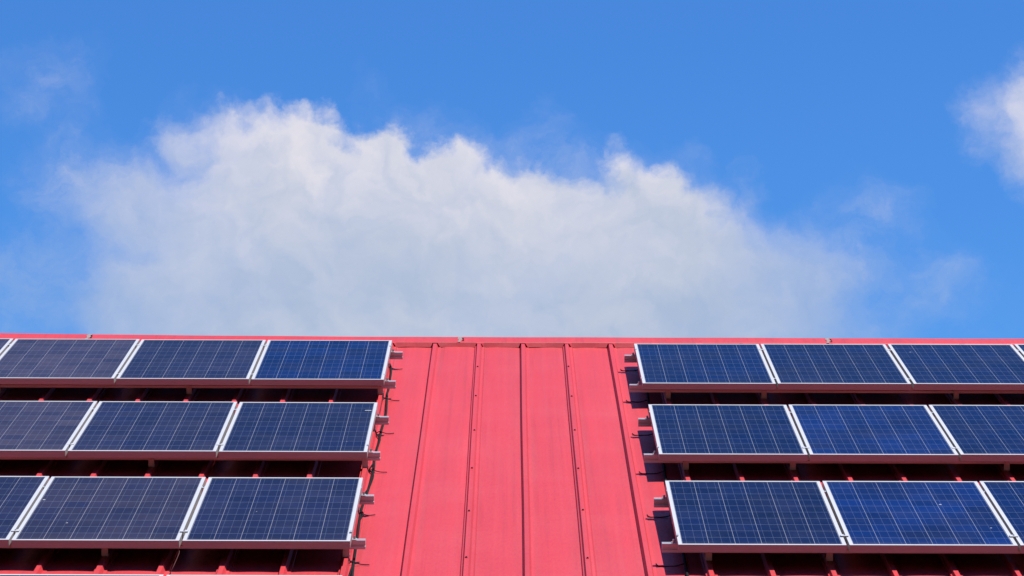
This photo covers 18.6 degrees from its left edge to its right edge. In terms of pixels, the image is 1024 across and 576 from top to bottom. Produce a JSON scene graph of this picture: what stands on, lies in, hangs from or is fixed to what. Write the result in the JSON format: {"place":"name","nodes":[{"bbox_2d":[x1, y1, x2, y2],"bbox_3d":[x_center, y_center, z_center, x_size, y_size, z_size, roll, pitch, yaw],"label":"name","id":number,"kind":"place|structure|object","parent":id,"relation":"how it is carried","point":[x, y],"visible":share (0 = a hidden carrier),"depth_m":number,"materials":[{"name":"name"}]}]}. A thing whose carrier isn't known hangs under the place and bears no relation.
{"place":"outdoors","nodes":[
{"label":"outdoors","id":0,"kind":"place"},
{"bbox_2d":[0,0,1023,338],"label":"sky","id":1,"kind":"structure","parent":0,"point":[339,168],"materials":[{"name":"blue"}]},
{"bbox_2d":[620,369,688,575],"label":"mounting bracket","id":2,"kind":"object","parent":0,"point":[665,479],"visible":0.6,"depth_m":21.02,"materials":[{"name":"black metal"}]},
{"label":"ground","id":3,"kind":"structure","parent":0,"visible":0},
{"bbox_2d":[0,333,1023,575],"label":"red roofed building","id":4,"kind":"structure","parent":3,"relation":"on","point":[511,456],"depth_m":21.21,"materials":[{"name":"paint"}]},
{"bbox_2d":[0,529,365,556],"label":"mounting rail","id":5,"kind":"object","parent":4,"relation":"on","point":[356,543],"visible":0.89,"depth_m":18.75,"materials":[{"name":"metal"}]},
{"bbox_2d":[0,476,48,546],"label":"solar panel","id":6,"kind":"object","parent":5,"relation":"attached to","point":[19,495],"visible":0.98,"depth_m":19.55,"materials":[{"name":"blue glass"}]},
{"bbox_2d":[11,477,205,547],"bbox_3d":[-2.468,1.377,19.359,0.993,0.048,1.650,0,10,0],"label":"solar panel","id":7,"kind":"object","parent":5,"relation":"on","point":[111,512],"visible":1,"depth_m":19.21,"materials":[{"name":"blue glass"}]},
{"bbox_2d":[182,477,362,548],"bbox_3d":[-1.456,1.381,19.362,0.992,0.046,1.650,0,10,0],"label":"solar panel","id":8,"kind":"object","parent":5,"relation":"on","point":[279,512],"visible":1,"depth_m":19.22,"materials":[{"name":"blue glass"}]},
{"bbox_2d":[0,443,379,466],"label":"mounting rail","id":9,"kind":"object","parent":4,"relation":"on","point":[373,455],"visible":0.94,"depth_m":21.17,"materials":[{"name":"metal"}]},
{"bbox_2d":[0,401,96,456],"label":"solar panel","id":10,"kind":"object","parent":9,"relation":"attached to","point":[40,428],"visible":0.97,"depth_m":21.76,"materials":[{"name":"blue glass"}]},
{"bbox_2d":[219,402,377,458],"bbox_3d":[-1.466,0.983,21.780,0.992,0.046,1.650,0,9,0],"label":"solar panel","id":11,"kind":"object","parent":9,"relation":"attached to","point":[330,430],"visible":1,"depth_m":21.64,"materials":[{"name":"blue glass"}]},
{"bbox_2d":[0,373,395,394],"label":"mounting rail","id":12,"kind":"object","parent":4,"relation":"on","point":[389,384],"visible":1,"depth_m":23.65,"materials":[{"name":"metal"}]},
{"bbox_2d":[8,344,402,364],"bbox_3d":[-3.469,0.522,24.833,5.205,0.156,0.063,0,9,0],"label":"mounting rail","id":13,"kind":"object","parent":4,"relation":"on","point":[395,355],"visible":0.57,"depth_m":24.82,"materials":[{"name":"metal"}]},
{"bbox_2d":[0,338,12,355],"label":"solar panel","id":14,"kind":"object","parent":13,"relation":"attached to","point":[4,342],"visible":0.79,"depth_m":24.86,"materials":[{"name":"silver metal"}]},
{"bbox_2d":[0,339,139,383],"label":"solar panel","id":15,"kind":"object","parent":13,"relation":"attached to","point":[63,361],"visible":1,"depth_m":24.16,"materials":[{"name":"blue glass"}]},
{"bbox_2d":[116,339,265,384],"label":"solar panel","id":16,"kind":"object","parent":13,"relation":"attached to","point":[188,362],"visible":0.97,"depth_m":24.10,"materials":[{"name":"blue glass"}]},
{"bbox_2d":[251,340,391,385],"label":"solar panel","id":17,"kind":"object","parent":13,"relation":"attached to","point":[328,362],"visible":1,"depth_m":24.10,"materials":[{"name":"blue glass"}]},
{"bbox_2d":[43,486,373,511],"bbox_3d":[-2.970,1.336,19.935,4.183,0.156,0.063,0,9,0],"label":"mounting rail","id":18,"kind":"object","parent":4,"relation":"on","point":[366,499],"visible":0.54,"depth_m":19.92,"materials":[{"name":"metal"}]},
{"bbox_2d":[92,408,388,430],"bbox_3d":[-2.975,0.934,22.355,4.192,0.157,0.063,0,9,0],"label":"mounting rail","id":19,"kind":"object","parent":4,"relation":"on","point":[381,420],"visible":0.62,"depth_m":22.34,"materials":[{"name":"metal"}]},
{"bbox_2d":[68,401,236,457],"bbox_3d":[-2.478,0.978,21.782,0.992,0.046,1.650,0,9,0],"label":"solar panel","id":20,"kind":"object","parent":19,"relation":"attached to","point":[137,429],"visible":1,"depth_m":21.63,"materials":[{"name":"blue glass"}]},
{"bbox_2d":[349,392,383,575],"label":"thin cable","id":21,"kind":"object","parent":4,"relation":"on","point":[365,492],"visible":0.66,"depth_m":20.53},
{"bbox_2d":[348,363,399,575],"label":"black cable","id":22,"kind":"object","parent":4,"relation":"attached to","point":[373,468],"visible":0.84,"depth_m":21.15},
{"bbox_2d":[638,411,932,426],"bbox_3d":[2.990,0.960,22.320,4.182,0.156,0.063,0,9,0],"label":"mounting rail","id":23,"kind":"object","parent":4,"relation":"on","point":[644,422],"visible":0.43,"depth_m":22.30,"materials":[{"name":"metal"}]},
{"bbox_2d":[788,405,958,461],"bbox_3d":[2.488,1.000,21.745,0.992,0.047,1.650,0,9,0],"label":"solar panel","id":24,"kind":"object","parent":23,"relation":"attached to","point":[914,433],"visible":1,"depth_m":21.60,"materials":[{"name":"blue glass"}]},
{"bbox_2d":[929,405,1023,460],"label":"solar panel","id":25,"kind":"object","parent":23,"relation":"attached to","point":[984,432],"visible":0.94,"depth_m":21.73,"materials":[{"name":"blue glass"}]},
{"bbox_2d":[654,490,985,507],"bbox_3d":[2.992,1.364,19.881,4.182,0.156,0.063,0,9,0],"label":"mounting rail","id":26,"kind":"object","parent":4,"relation":"on","point":[662,502],"visible":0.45,"depth_m":19.86,"materials":[{"name":"metal"}]},
{"bbox_2d":[624,348,1019,362],"bbox_3d":[3.485,0.562,24.729,5.196,0.157,0.063,0,9,0],"label":"mounting rail","id":27,"kind":"object","parent":4,"relation":"on","point":[631,358],"visible":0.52,"depth_m":24.71,"materials":[{"name":"metal"}]},
{"bbox_2d":[761,344,910,389],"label":"solar panel","id":28,"kind":"object","parent":27,"relation":"attached to","point":[834,366],"visible":0.97,"depth_m":23.99,"materials":[{"name":"blue glass"}]},
{"bbox_2d":[888,344,1023,389],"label":"solar panel","id":29,"kind":"object","parent":27,"relation":"attached to","point":[961,366],"visible":0.99,"depth_m":24.06,"materials":[{"name":"blue glass"}]},
{"bbox_2d":[1014,344,1023,356],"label":"solar panel","id":30,"kind":"object","parent":27,"relation":"attached to","point":[1020,347],"visible":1,"depth_m":24.82,"materials":[{"name":"silver metal"}]},
{"bbox_2d":[629,377,1023,398],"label":"mounting rail","id":31,"kind":"object","parent":4,"relation":"on","point":[635,387],"visible":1,"depth_m":23.54,"materials":[{"name":"metal"}]},
{"bbox_2d":[634,344,775,389],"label":"solar panel","id":32,"kind":"object","parent":31,"relation":"attached to","point":[710,366],"visible":1,"depth_m":23.98,"materials":[{"name":"blue glass"}]},
{"bbox_2d":[644,446,1023,470],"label":"mounting rail","id":33,"kind":"object","parent":4,"relation":"on","point":[651,458],"visible":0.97,"depth_m":21.13,"materials":[{"name":"metal"}]},
{"bbox_2d":[648,404,807,460],"bbox_3d":[1.479,0.998,21.744,0.992,0.046,1.650,0,9,0],"label":"solar panel","id":34,"kind":"object","parent":33,"relation":"on","point":[684,432],"visible":1,"depth_m":21.59,"materials":[{"name":"blue glass"}]},
{"bbox_2d":[662,534,1023,560],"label":"mounting rail","id":35,"kind":"object","parent":4,"relation":"on","point":[669,547],"visible":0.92,"depth_m":18.69,"materials":[{"name":"metal"}]},
{"bbox_2d":[665,481,846,552],"bbox_3d":[1.479,1.400,19.308,0.993,0.048,1.650,0,10,0],"label":"solar panel","id":36,"kind":"object","parent":35,"relation":"on","point":[752,516],"visible":1,"depth_m":19.16,"materials":[{"name":"blue glass"}]},
{"bbox_2d":[822,481,1017,552],"bbox_3d":[2.490,1.402,19.307,0.993,0.048,1.650,0,10,0],"label":"solar panel","id":37,"kind":"object","parent":35,"relation":"attached to","point":[917,517],"visible":1,"depth_m":19.17,"materials":[{"name":"blue glass"}]},
{"bbox_2d":[979,481,1023,552],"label":"solar panel","id":38,"kind":"object","parent":35,"relation":"attached to","point":[1006,499],"visible":0.97,"depth_m":19.55,"materials":[{"name":"blue glass"}]},
{"label":"rail","id":39,"kind":"object","parent":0,"visible":0},
{"bbox_2d":[0,574,163,575],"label":"solar panel","id":40,"kind":"object","parent":39,"relation":"attached to","point":[78,575],"visible":1,"depth_m":17.70,"materials":[{"name":"blue glass"}]},
{"bbox_2d":[167,575,341,575],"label":"solar panel","id":41,"kind":"object","parent":39,"relation":"attached to","point":[254,575],"visible":1,"depth_m":17.71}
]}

